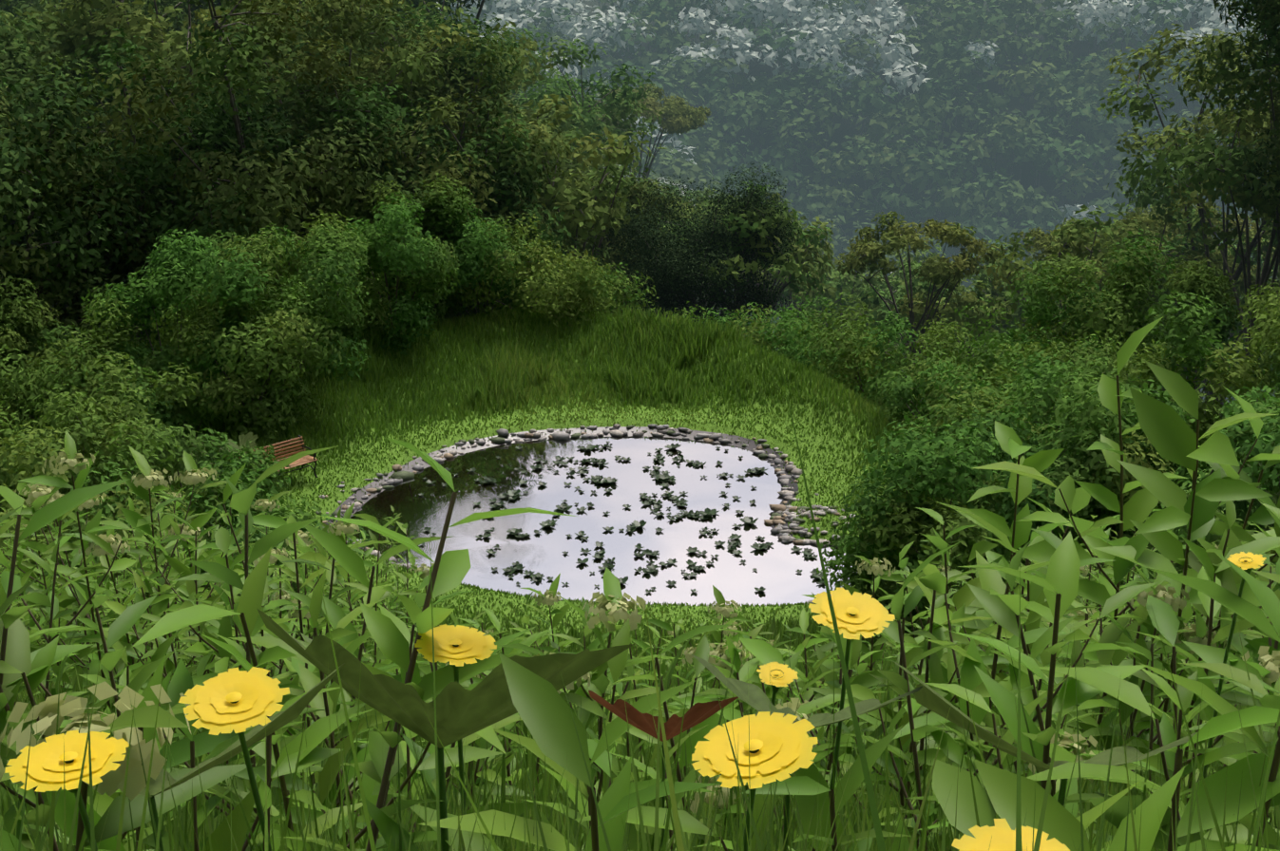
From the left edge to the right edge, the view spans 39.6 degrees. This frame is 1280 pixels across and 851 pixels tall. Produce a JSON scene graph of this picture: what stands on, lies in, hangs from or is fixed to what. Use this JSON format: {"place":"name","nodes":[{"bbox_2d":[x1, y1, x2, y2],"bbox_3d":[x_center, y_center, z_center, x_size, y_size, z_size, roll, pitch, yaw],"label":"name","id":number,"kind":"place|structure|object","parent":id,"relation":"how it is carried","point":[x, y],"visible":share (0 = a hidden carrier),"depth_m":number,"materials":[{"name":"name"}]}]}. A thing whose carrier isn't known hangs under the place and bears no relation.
{"place":"outdoors","nodes":[
{"label":"outdoors","id":0,"kind":"place"},
{"bbox_2d":[346,436,852,607],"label":"pond water","id":1,"kind":"structure","parent":0,"point":[730,577],"depth_m":41.67,"materials":[{"name":"clear liquid"}]},
{"bbox_2d":[407,441,830,592],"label":"floating plants","id":2,"kind":"object","parent":1,"relation":"on","point":[663,476],"visible":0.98,"depth_m":42.08,"materials":[{"name":"green plant"}]},
{"bbox_2d":[0,0,1279,850],"bbox_3d":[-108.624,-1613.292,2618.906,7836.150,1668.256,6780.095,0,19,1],"label":"ground","id":3,"kind":"structure","parent":0,"point":[1024,177],"depth_m":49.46,"materials":[{"name":"green plant"}]},
{"bbox_2d":[238,435,317,477],"bbox_3d":[-8.665,0.933,42.513,1.800,0.933,0.770,-18,26,-41],"label":"park bench","id":4,"kind":"object","parent":3,"relation":"on","point":[304,460],"visible":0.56,"depth_m":42.82,"materials":[{"name":"brown wood"}]},
{"bbox_2d":[0,0,695,424],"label":"forest trees","id":5,"kind":"object","parent":3,"relation":"on","point":[87,211],"visible":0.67,"depth_m":54.32,"materials":[{"name":"green plant"}]},
{"bbox_2d":[315,423,857,606],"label":"pond edge stones","id":6,"kind":"object","parent":3,"relation":"on","point":[777,521],"visible":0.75,"depth_m":45.19,"materials":[{"name":"grey stone"}]},
{"bbox_2d":[0,172,1190,643],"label":"shrub","id":7,"kind":"object","parent":3,"relation":"on","point":[946,410],"visible":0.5,"depth_m":44.37,"materials":[{"name":"green plant"}]},
{"bbox_2d":[4,552,1265,850],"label":"yellow flowers","id":8,"kind":"object","parent":3,"relation":"on","point":[769,748],"visible":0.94,"depth_m":1.60,"materials":[{"name":"yellow plant"}]},
{"bbox_2d":[0,316,1279,850],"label":"herb plants","id":9,"kind":"object","parent":3,"relation":"on","point":[200,624],"visible":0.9,"depth_m":3.64,"materials":[{"name":"green plant"}]},
{"bbox_2d":[0,0,1279,404],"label":"slope trees","id":10,"kind":"object","parent":3,"relation":"on","point":[1207,165],"visible":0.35,"depth_m":66.92,"materials":[{"name":"green plant"}]},
{"bbox_2d":[0,228,1279,658],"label":"thickets","id":11,"kind":"object","parent":3,"relation":"on","point":[1199,333],"visible":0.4,"depth_m":45.66,"materials":[{"name":"green plant"}]},
{"bbox_2d":[138,432,1196,850],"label":"leaf plants","id":12,"kind":"object","parent":3,"relation":"on","point":[462,712],"visible":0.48,"depth_m":2.09,"materials":[{"name":"green plant"}]},
{"bbox_2d":[600,162,802,331],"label":"bush","id":13,"kind":"object","parent":3,"relation":"on","point":[678,289],"visible":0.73,"depth_m":65.43,"materials":[{"name":"green plant"}]},
{"bbox_2d":[214,0,1279,297],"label":"hill forest","id":14,"kind":"object","parent":3,"relation":"on","point":[821,19],"visible":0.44,"depth_m":554.92,"materials":[{"name":"green plant"}]},
{"bbox_2d":[588,82,1279,404],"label":"olive trees","id":15,"kind":"object","parent":3,"relation":"on","point":[679,115],"visible":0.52,"depth_m":70.65,"materials":[{"name":"green plant"}]},
{"bbox_2d":[1177,0,1279,268],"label":"tall trees","id":16,"kind":"object","parent":3,"relation":"on","point":[1267,12],"visible":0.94,"depth_m":58.14,"materials":[{"name":"green plant"}]}
]}

